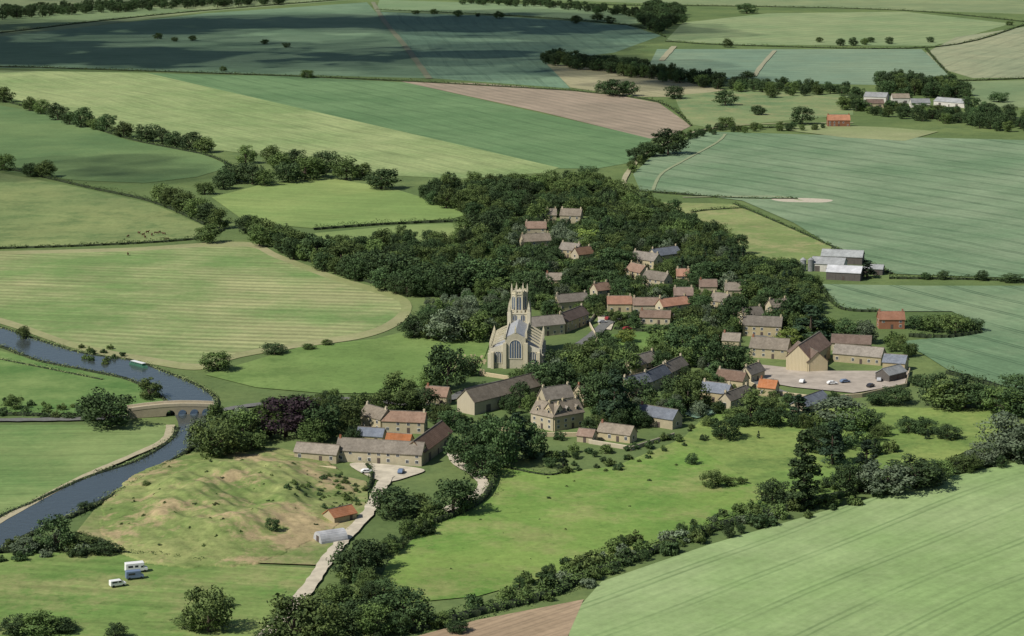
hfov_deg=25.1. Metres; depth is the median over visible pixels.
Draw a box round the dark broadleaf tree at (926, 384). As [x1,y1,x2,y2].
[915,372,949,402]
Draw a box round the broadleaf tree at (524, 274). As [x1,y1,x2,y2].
[509,270,544,287]
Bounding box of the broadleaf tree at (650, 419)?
[637,411,653,427]
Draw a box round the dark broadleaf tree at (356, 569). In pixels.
[351,563,371,575]
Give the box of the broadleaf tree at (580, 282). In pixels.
[570,276,585,288]
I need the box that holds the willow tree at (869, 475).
[855,459,915,493]
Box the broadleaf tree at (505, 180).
[498,176,517,187]
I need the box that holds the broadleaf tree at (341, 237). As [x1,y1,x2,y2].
[329,234,348,246]
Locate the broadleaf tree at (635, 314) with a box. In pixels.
[625,311,637,324]
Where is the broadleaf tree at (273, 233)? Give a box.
[268,229,280,242]
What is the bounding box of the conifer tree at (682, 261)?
[678,256,685,267]
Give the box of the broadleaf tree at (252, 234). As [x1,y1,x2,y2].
[246,223,271,245]
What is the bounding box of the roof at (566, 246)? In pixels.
[558,242,581,250]
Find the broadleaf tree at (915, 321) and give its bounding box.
[905,315,926,328]
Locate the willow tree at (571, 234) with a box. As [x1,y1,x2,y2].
[564,230,581,242]
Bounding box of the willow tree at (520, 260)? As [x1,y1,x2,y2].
[511,257,529,267]
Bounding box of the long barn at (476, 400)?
[456,372,541,414]
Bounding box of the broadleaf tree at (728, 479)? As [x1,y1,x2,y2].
[721,475,737,485]
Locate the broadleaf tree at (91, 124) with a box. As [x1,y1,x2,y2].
[85,118,102,129]
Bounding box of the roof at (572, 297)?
[555,292,587,302]
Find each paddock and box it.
[374,439,769,602]
[664,202,831,263]
[684,407,1018,500]
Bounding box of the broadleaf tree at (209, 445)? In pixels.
[186,415,244,458]
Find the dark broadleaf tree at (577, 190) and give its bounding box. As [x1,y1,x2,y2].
[570,186,588,196]
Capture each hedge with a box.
[0,0,334,32]
[0,65,570,90]
[0,227,224,248]
[0,357,102,379]
[0,541,203,560]
[3,407,110,417]
[4,99,231,164]
[5,166,205,224]
[238,225,382,284]
[314,217,464,229]
[365,459,374,492]
[375,8,665,36]
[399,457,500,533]
[406,447,1015,634]
[494,1,1023,21]
[500,464,562,474]
[571,88,692,125]
[613,322,669,331]
[637,188,797,198]
[662,125,776,144]
[665,23,1023,48]
[690,206,742,211]
[732,202,892,273]
[819,281,878,311]
[889,274,1023,281]
[909,325,982,337]
[925,48,1023,80]
[944,366,1023,392]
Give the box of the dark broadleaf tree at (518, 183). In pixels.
[507,178,530,191]
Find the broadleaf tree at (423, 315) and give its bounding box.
[406,310,442,327]
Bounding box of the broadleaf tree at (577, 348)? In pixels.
[566,345,585,355]
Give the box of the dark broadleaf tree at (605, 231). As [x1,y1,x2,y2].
[601,225,615,234]
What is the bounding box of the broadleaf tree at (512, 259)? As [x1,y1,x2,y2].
[502,254,515,263]
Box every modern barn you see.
[812,256,847,271]
[821,249,864,264]
[826,264,863,280]
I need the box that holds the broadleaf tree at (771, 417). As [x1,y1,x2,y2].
[762,409,776,426]
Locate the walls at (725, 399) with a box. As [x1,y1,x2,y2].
[719,394,743,408]
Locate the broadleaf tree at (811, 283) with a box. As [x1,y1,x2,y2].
[803,281,819,290]
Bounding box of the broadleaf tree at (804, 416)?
[798,413,813,427]
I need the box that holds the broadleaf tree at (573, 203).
[561,196,582,209]
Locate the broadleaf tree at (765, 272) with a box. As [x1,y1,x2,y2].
[751,270,770,278]
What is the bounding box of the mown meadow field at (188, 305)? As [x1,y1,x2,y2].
[0,246,400,363]
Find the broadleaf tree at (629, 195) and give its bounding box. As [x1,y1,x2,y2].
[621,192,640,205]
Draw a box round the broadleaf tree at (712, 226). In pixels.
[700,219,720,237]
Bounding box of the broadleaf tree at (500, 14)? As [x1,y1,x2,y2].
[493,11,503,17]
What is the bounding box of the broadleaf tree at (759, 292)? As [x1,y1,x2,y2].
[757,287,774,298]
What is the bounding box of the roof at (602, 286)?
[589,282,611,291]
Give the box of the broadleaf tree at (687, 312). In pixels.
[675,304,705,319]
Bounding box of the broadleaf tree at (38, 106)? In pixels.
[32,99,48,113]
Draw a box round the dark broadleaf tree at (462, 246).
[457,242,469,255]
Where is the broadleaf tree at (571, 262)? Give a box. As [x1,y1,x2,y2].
[551,259,577,270]
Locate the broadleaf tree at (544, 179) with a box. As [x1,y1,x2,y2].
[538,173,554,191]
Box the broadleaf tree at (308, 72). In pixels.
[299,70,314,77]
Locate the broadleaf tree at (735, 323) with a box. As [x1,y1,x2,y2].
[723,315,742,332]
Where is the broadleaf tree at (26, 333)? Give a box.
[15,325,30,338]
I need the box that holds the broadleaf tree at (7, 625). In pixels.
[0,613,27,635]
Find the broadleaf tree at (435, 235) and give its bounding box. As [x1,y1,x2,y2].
[427,232,443,242]
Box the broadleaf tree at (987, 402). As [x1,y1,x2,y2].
[981,385,1023,412]
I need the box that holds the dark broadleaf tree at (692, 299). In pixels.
[688,293,713,307]
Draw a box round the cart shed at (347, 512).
[322,504,357,522]
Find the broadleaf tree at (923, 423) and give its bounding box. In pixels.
[911,416,938,435]
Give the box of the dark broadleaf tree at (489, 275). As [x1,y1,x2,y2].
[469,270,496,289]
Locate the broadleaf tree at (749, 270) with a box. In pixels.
[747,265,754,278]
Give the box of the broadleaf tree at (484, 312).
[476,310,493,320]
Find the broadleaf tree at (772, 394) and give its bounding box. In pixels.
[762,390,780,404]
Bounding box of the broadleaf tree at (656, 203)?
[653,198,663,205]
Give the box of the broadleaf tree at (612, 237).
[602,232,618,242]
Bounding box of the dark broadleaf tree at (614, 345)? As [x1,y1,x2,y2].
[607,342,622,354]
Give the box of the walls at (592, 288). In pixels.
[590,284,609,295]
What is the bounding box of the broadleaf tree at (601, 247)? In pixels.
[593,243,606,255]
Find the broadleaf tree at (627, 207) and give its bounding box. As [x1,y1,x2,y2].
[622,204,634,214]
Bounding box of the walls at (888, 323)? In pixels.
[877,314,904,328]
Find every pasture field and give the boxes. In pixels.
[0,5,195,29]
[0,105,228,182]
[0,351,170,413]
[0,425,165,514]
[212,177,464,227]
[315,223,464,242]
[675,90,852,126]
[965,80,1023,107]
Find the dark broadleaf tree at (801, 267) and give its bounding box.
[788,263,805,274]
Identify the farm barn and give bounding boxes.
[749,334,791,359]
[785,331,831,370]
[787,341,828,371]
[831,333,871,349]
[832,343,885,365]
[863,92,889,102]
[866,99,883,107]
[890,93,909,103]
[909,98,930,107]
[934,97,972,107]
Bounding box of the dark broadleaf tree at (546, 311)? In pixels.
[539,300,554,314]
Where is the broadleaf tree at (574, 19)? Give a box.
[569,15,582,23]
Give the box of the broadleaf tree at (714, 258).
[705,255,723,263]
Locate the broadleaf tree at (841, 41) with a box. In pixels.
[836,38,845,45]
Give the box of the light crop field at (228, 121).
[0,70,558,178]
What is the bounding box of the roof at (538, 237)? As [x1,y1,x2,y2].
[519,233,550,241]
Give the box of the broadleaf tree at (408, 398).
[390,387,425,410]
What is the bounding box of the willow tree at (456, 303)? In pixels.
[452,296,469,315]
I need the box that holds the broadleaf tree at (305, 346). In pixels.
[301,343,316,349]
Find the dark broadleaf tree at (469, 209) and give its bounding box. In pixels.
[463,201,484,217]
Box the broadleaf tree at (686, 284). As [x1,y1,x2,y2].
[678,281,690,286]
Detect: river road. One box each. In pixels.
[0,415,123,420]
[223,386,474,410]
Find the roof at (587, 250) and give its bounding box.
[570,246,593,255]
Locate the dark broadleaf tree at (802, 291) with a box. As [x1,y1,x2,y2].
[793,288,817,296]
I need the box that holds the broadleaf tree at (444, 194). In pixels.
[433,187,456,207]
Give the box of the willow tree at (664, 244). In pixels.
[658,238,673,246]
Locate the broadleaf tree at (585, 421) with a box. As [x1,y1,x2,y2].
[581,416,597,428]
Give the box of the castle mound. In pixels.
[99,446,354,567]
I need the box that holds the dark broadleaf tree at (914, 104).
[910,102,927,109]
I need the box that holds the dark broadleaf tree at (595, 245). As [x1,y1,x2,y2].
[590,242,604,251]
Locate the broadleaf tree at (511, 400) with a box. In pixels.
[503,396,519,413]
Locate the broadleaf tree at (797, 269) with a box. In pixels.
[792,267,807,280]
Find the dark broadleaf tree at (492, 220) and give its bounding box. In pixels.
[465,212,505,235]
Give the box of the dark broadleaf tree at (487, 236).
[481,232,495,246]
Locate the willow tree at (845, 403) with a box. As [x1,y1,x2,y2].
[807,394,870,427]
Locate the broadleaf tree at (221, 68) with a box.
[219,66,226,70]
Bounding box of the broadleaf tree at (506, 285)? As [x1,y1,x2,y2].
[490,277,518,298]
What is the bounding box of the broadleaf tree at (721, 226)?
[718,223,731,233]
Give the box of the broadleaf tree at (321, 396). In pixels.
[307,394,324,405]
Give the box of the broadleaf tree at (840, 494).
[837,491,844,499]
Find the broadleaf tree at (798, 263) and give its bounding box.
[789,259,805,268]
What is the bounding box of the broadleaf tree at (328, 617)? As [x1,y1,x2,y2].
[297,603,353,635]
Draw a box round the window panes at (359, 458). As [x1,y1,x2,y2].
[340,451,417,463]
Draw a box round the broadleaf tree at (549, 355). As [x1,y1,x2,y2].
[542,348,575,365]
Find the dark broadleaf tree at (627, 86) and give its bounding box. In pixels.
[619,81,639,94]
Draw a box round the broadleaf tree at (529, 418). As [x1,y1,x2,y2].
[521,414,530,424]
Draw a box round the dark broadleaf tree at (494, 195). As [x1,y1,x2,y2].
[478,191,499,206]
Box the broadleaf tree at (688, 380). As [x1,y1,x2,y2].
[671,370,711,410]
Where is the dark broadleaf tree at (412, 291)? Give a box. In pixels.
[392,275,418,296]
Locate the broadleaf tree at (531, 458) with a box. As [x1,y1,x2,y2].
[529,450,538,459]
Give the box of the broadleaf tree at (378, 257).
[357,251,400,280]
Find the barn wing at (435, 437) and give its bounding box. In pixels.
[409,420,452,464]
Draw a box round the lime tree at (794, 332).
[772,326,802,343]
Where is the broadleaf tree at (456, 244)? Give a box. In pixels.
[445,242,460,252]
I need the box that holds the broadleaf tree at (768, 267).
[751,264,776,275]
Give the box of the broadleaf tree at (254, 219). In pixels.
[245,215,263,226]
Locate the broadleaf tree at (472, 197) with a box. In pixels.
[460,188,479,203]
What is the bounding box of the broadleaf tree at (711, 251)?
[695,247,715,255]
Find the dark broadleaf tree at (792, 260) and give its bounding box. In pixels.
[779,258,797,268]
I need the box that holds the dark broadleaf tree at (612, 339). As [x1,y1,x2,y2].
[600,336,621,348]
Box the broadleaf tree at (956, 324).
[938,313,973,332]
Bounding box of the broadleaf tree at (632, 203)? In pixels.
[627,200,641,209]
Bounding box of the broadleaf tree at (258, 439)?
[237,430,268,450]
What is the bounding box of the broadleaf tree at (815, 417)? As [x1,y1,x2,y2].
[806,414,827,426]
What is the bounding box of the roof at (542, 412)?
[530,400,563,417]
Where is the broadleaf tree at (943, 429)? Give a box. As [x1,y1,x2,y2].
[932,423,963,439]
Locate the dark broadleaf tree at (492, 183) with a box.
[488,180,504,189]
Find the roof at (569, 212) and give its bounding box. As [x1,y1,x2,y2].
[559,208,583,215]
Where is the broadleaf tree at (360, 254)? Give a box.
[343,250,381,267]
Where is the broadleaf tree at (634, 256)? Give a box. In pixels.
[626,251,638,261]
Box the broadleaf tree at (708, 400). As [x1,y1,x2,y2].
[702,397,710,408]
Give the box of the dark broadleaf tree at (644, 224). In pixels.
[636,221,650,227]
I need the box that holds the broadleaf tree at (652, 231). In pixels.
[641,230,658,240]
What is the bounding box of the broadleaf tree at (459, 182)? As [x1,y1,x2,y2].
[453,177,462,188]
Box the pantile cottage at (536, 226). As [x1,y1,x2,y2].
[525,219,546,233]
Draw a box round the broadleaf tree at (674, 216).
[668,211,687,224]
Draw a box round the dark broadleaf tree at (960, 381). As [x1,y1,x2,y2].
[936,373,991,407]
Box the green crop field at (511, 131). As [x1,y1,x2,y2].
[149,73,651,167]
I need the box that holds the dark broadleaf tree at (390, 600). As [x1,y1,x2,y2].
[372,585,435,626]
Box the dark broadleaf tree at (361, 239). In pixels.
[345,235,366,248]
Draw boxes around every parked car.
[360,468,371,473]
[397,468,404,473]
[826,380,837,384]
[839,379,849,382]
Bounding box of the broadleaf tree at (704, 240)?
[696,236,717,250]
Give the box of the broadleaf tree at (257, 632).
[253,629,275,635]
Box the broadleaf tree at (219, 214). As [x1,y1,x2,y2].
[206,207,232,227]
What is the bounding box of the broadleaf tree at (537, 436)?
[517,422,548,458]
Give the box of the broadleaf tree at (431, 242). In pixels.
[420,238,445,252]
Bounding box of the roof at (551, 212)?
[546,209,556,215]
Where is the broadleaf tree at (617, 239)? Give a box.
[612,236,624,243]
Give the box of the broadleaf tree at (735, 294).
[731,292,739,297]
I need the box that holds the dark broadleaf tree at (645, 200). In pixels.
[639,197,651,203]
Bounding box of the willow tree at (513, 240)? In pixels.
[504,232,520,248]
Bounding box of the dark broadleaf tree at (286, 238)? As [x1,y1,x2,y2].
[279,237,300,254]
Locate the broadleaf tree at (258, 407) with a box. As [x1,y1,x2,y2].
[250,404,268,416]
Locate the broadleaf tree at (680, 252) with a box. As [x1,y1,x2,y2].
[675,250,690,258]
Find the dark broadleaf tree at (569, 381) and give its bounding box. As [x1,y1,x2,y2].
[556,378,575,388]
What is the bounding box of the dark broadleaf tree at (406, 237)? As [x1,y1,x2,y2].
[399,232,416,244]
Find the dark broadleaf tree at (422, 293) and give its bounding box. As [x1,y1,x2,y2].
[410,272,434,295]
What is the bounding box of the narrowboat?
[129,360,147,367]
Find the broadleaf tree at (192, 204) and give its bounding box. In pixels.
[181,196,211,217]
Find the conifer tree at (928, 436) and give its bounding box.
[925,429,929,438]
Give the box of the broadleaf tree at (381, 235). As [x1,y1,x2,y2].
[368,227,393,246]
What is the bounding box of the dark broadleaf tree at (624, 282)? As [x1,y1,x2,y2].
[610,277,630,294]
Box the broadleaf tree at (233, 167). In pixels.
[220,162,248,181]
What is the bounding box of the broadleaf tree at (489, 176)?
[479,173,500,184]
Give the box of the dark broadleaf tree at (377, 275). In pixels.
[368,267,397,289]
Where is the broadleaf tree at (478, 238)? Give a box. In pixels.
[466,235,488,256]
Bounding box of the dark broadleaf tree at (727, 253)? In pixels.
[721,250,739,260]
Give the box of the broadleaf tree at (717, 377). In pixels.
[710,372,725,382]
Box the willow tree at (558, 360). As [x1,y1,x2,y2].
[547,358,562,367]
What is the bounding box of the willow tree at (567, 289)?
[553,283,572,295]
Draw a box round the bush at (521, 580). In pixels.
[512,577,525,588]
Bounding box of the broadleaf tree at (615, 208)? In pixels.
[607,204,626,214]
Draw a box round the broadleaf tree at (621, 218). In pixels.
[610,214,627,227]
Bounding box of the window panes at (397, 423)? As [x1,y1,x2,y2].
[386,422,419,430]
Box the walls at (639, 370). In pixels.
[625,359,652,375]
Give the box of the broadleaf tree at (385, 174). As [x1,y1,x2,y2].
[362,167,401,188]
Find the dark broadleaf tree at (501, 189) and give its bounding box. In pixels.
[495,183,513,197]
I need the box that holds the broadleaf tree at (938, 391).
[922,377,970,410]
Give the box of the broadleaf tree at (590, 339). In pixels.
[583,337,597,346]
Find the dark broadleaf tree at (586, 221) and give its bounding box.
[581,217,597,229]
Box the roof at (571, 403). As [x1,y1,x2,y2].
[543,398,584,417]
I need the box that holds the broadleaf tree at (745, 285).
[738,277,762,298]
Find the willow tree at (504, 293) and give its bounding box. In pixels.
[500,290,508,300]
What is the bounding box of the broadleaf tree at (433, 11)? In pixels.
[430,9,437,13]
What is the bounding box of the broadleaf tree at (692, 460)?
[684,453,698,464]
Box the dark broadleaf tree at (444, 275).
[418,260,476,294]
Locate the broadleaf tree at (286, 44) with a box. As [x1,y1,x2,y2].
[281,42,290,46]
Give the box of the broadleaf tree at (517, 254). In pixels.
[508,250,526,264]
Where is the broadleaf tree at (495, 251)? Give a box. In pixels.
[494,244,513,257]
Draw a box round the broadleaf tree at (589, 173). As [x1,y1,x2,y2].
[583,170,601,180]
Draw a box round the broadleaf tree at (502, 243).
[491,242,508,255]
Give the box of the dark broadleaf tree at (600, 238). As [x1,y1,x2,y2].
[590,234,606,242]
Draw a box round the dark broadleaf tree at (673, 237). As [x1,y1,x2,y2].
[661,229,684,247]
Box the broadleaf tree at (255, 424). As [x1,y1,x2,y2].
[246,419,263,434]
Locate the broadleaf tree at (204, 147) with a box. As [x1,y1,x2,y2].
[192,136,216,152]
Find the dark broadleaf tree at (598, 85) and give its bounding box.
[594,80,611,91]
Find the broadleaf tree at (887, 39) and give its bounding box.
[884,37,893,43]
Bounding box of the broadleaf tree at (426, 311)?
[417,308,435,323]
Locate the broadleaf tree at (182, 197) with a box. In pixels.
[171,191,195,210]
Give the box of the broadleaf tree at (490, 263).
[475,258,504,274]
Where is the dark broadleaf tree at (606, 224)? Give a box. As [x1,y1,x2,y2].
[602,222,612,228]
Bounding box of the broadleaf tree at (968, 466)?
[966,463,975,473]
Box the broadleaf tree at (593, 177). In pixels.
[585,172,601,181]
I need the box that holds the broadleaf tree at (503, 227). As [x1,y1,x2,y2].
[496,226,505,233]
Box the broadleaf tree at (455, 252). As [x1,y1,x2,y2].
[449,246,457,259]
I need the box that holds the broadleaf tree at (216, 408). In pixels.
[205,402,227,419]
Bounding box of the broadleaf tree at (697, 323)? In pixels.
[673,316,706,341]
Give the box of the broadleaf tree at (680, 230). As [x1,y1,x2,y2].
[673,227,686,239]
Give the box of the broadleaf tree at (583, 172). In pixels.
[577,170,588,178]
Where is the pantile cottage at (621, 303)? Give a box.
[606,293,631,311]
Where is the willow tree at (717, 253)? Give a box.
[715,249,726,257]
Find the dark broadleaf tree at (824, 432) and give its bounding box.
[807,423,834,451]
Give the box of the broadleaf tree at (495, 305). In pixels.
[478,298,507,321]
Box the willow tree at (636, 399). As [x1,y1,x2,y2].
[631,397,644,404]
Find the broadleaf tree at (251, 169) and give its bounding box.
[234,161,266,183]
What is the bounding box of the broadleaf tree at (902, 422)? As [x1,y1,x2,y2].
[894,415,918,433]
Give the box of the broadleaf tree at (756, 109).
[750,105,767,114]
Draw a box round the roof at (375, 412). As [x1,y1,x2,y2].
[361,404,388,420]
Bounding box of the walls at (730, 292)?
[724,287,744,297]
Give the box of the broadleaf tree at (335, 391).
[326,388,343,403]
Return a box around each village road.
[474,314,794,385]
[684,356,786,395]
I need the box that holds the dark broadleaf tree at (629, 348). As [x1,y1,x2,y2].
[610,344,634,361]
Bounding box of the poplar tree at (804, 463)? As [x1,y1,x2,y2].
[785,429,823,509]
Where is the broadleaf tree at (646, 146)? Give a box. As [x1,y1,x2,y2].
[637,141,661,156]
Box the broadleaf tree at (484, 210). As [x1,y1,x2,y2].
[481,206,492,214]
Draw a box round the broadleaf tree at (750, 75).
[738,70,755,79]
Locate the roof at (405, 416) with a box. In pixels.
[381,411,428,422]
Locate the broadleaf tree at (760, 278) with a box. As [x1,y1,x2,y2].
[735,273,771,297]
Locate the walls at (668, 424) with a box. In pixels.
[637,411,681,429]
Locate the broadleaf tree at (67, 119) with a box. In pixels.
[60,111,74,124]
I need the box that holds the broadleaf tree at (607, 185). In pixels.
[600,182,615,189]
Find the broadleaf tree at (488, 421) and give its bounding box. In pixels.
[470,418,503,432]
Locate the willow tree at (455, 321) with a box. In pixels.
[444,314,475,340]
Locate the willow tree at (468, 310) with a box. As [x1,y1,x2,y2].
[464,308,475,316]
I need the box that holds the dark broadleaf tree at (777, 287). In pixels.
[773,283,795,295]
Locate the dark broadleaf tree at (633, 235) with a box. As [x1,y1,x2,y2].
[624,232,636,238]
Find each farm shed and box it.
[864,264,884,274]
[875,364,907,381]
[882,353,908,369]
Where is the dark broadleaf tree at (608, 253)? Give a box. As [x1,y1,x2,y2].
[598,247,632,267]
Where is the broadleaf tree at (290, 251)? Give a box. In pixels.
[283,237,300,259]
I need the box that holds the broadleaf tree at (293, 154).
[284,149,308,165]
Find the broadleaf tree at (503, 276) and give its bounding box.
[492,267,508,281]
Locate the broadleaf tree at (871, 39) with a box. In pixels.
[866,37,874,41]
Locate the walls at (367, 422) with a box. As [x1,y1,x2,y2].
[360,410,387,426]
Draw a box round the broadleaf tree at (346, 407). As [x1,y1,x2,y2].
[337,399,353,416]
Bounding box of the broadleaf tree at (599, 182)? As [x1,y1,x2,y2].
[589,179,602,190]
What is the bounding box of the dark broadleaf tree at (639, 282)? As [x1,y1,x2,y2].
[629,279,642,284]
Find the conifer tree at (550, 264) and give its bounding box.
[548,261,552,271]
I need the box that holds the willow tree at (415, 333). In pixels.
[407,320,423,336]
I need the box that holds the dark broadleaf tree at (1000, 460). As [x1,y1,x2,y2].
[996,455,1008,467]
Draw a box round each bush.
[0,408,7,415]
[0,554,7,562]
[3,535,23,545]
[11,551,28,561]
[21,545,37,555]
[26,399,35,405]
[28,540,44,551]
[38,549,53,557]
[40,412,47,417]
[41,407,51,412]
[42,541,58,551]
[43,403,51,408]
[50,412,60,417]
[56,403,67,409]
[62,412,75,417]
[68,547,87,557]
[74,543,91,552]
[87,348,96,353]
[283,483,291,489]
[319,474,327,479]
[335,483,344,488]
[335,562,357,582]
[340,478,349,483]
[343,496,353,500]
[350,568,369,584]
[353,586,370,602]
[414,513,435,527]
[416,520,436,535]
[463,593,483,607]
[495,585,518,600]
[512,577,525,588]
[516,587,533,602]
[517,570,535,583]
[534,577,555,591]
[535,566,553,579]
[536,574,563,592]
[542,450,552,457]
[542,591,555,601]
[547,451,562,461]
[553,431,567,440]
[556,570,574,581]
[559,466,573,473]
[559,556,571,564]
[559,562,578,573]
[561,450,570,456]
[562,576,577,582]
[567,442,579,451]
[568,554,595,569]
[577,570,592,579]
[578,578,596,588]
[581,550,604,564]
[582,564,602,579]
[584,447,592,453]
[590,406,600,413]
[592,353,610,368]
[597,538,624,552]
[598,444,614,453]
[599,566,611,574]
[603,457,616,465]
[603,553,616,563]
[607,561,623,573]
[612,464,622,469]
[614,543,637,556]
[615,546,638,566]
[623,444,632,450]
[625,529,643,544]
[631,539,651,551]
[644,439,652,448]
[645,326,656,333]
[657,529,674,541]
[659,432,668,440]
[659,541,678,555]
[660,540,681,551]
[667,434,674,439]
[669,528,690,542]
[674,434,683,441]
[686,527,706,543]
[699,434,708,440]
[704,361,722,373]
[708,515,718,522]
[713,521,723,528]
[714,508,726,516]
[717,509,728,516]
[730,503,745,515]
[733,515,746,523]
[742,513,769,528]
[743,499,760,512]
[749,504,763,515]
[765,516,777,526]
[768,510,784,517]
[771,503,788,519]
[786,498,805,511]
[803,509,813,518]
[812,420,827,437]
[819,493,842,507]
[822,476,832,487]
[829,503,837,510]
[845,495,861,504]
[851,498,863,505]
[862,434,877,442]
[863,479,883,491]
[872,490,884,497]
[882,440,899,453]
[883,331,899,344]
[987,460,998,466]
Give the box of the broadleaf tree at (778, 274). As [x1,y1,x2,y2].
[776,271,789,281]
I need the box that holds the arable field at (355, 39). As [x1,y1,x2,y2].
[0,2,424,77]
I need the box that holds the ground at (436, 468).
[0,0,1023,635]
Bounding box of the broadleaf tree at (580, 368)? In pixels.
[565,366,584,377]
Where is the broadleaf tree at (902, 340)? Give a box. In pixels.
[891,334,907,347]
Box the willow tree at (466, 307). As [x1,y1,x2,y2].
[461,304,471,313]
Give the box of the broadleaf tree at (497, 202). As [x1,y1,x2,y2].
[491,198,505,205]
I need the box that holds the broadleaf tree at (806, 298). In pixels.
[801,294,818,304]
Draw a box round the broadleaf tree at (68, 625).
[48,616,79,633]
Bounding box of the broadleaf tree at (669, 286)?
[668,283,681,296]
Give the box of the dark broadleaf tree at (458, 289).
[448,275,471,296]
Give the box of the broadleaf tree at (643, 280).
[635,275,647,287]
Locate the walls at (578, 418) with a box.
[545,405,583,430]
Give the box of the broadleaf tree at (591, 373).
[573,371,610,405]
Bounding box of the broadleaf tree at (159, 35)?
[152,32,163,38]
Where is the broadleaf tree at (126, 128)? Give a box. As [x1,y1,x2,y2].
[111,121,134,136]
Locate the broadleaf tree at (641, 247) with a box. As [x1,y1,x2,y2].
[639,242,649,250]
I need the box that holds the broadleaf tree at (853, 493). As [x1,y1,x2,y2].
[847,491,856,496]
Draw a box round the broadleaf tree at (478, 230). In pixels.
[471,223,489,239]
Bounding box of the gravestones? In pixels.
[454,354,485,371]
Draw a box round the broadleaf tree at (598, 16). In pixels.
[590,13,603,19]
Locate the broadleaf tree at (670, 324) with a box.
[668,318,684,329]
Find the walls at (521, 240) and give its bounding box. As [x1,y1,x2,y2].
[519,236,548,245]
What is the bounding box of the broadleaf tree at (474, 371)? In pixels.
[453,355,482,374]
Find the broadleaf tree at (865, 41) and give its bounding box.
[860,38,868,44]
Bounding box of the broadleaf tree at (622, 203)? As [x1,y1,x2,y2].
[614,200,630,211]
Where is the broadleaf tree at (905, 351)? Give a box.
[902,343,914,356]
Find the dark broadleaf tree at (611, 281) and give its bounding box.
[608,276,630,293]
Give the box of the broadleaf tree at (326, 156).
[313,150,340,171]
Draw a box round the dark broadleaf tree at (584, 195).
[581,193,594,202]
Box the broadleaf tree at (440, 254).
[434,252,448,265]
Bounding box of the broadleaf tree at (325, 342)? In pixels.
[321,339,332,345]
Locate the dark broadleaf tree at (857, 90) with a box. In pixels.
[847,86,866,97]
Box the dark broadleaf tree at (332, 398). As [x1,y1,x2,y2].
[324,394,339,406]
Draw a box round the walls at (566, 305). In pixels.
[555,296,587,310]
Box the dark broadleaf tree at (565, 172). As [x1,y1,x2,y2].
[560,169,576,177]
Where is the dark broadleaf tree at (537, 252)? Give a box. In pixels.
[525,250,540,257]
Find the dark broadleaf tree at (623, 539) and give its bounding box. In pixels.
[616,534,626,544]
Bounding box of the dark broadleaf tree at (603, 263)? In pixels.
[578,255,615,271]
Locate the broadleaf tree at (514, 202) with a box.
[505,201,518,211]
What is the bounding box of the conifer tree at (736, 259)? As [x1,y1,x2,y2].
[734,249,738,262]
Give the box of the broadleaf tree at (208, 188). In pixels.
[193,181,215,194]
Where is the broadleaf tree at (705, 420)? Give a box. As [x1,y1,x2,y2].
[700,415,713,425]
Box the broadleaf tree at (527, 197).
[522,193,538,204]
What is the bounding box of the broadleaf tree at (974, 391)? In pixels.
[961,383,998,410]
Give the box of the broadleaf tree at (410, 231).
[405,229,418,237]
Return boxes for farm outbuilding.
[356,426,386,438]
[385,432,414,440]
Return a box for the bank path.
[0,425,174,522]
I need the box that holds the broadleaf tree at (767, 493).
[754,477,789,504]
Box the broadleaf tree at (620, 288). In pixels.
[613,284,640,294]
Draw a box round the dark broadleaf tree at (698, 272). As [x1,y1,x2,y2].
[693,267,712,286]
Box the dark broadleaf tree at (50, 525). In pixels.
[29,513,74,550]
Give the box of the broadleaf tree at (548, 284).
[520,273,554,295]
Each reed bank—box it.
[0,326,219,403]
[0,343,174,414]
[0,411,207,553]
[0,426,182,517]
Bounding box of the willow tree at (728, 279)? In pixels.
[717,270,737,290]
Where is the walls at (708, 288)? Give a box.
[699,287,716,294]
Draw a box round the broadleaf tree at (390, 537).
[382,533,402,551]
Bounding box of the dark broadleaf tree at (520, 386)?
[504,380,532,407]
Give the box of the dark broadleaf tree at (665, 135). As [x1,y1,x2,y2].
[649,127,690,154]
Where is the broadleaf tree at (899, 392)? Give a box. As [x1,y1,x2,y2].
[878,384,913,404]
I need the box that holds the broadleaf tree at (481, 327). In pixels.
[457,313,493,341]
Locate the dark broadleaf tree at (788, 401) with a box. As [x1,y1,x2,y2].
[781,393,792,406]
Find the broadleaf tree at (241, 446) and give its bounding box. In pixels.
[217,430,251,453]
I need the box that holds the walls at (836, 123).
[826,120,849,125]
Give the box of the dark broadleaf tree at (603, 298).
[598,294,607,307]
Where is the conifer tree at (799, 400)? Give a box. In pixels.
[783,394,812,423]
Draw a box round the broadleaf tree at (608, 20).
[603,16,616,23]
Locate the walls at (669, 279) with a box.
[646,274,672,285]
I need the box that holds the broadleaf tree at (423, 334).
[420,319,433,338]
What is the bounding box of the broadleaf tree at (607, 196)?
[600,190,618,203]
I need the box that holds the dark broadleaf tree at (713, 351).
[702,341,746,369]
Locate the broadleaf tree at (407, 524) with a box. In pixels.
[397,519,419,538]
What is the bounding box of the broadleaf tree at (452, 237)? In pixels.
[449,236,458,243]
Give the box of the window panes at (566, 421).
[557,418,580,428]
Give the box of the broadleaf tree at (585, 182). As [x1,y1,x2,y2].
[580,180,591,191]
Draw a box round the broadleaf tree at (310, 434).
[296,417,329,442]
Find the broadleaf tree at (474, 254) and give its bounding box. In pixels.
[470,247,485,261]
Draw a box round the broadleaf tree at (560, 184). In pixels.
[549,181,566,192]
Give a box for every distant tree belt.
[0,0,284,19]
[458,0,634,15]
[540,48,727,88]
[727,76,856,95]
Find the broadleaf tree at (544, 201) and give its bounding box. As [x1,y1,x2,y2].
[534,198,549,212]
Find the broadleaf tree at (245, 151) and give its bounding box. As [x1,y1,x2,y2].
[235,145,257,163]
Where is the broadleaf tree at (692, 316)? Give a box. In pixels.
[683,314,704,331]

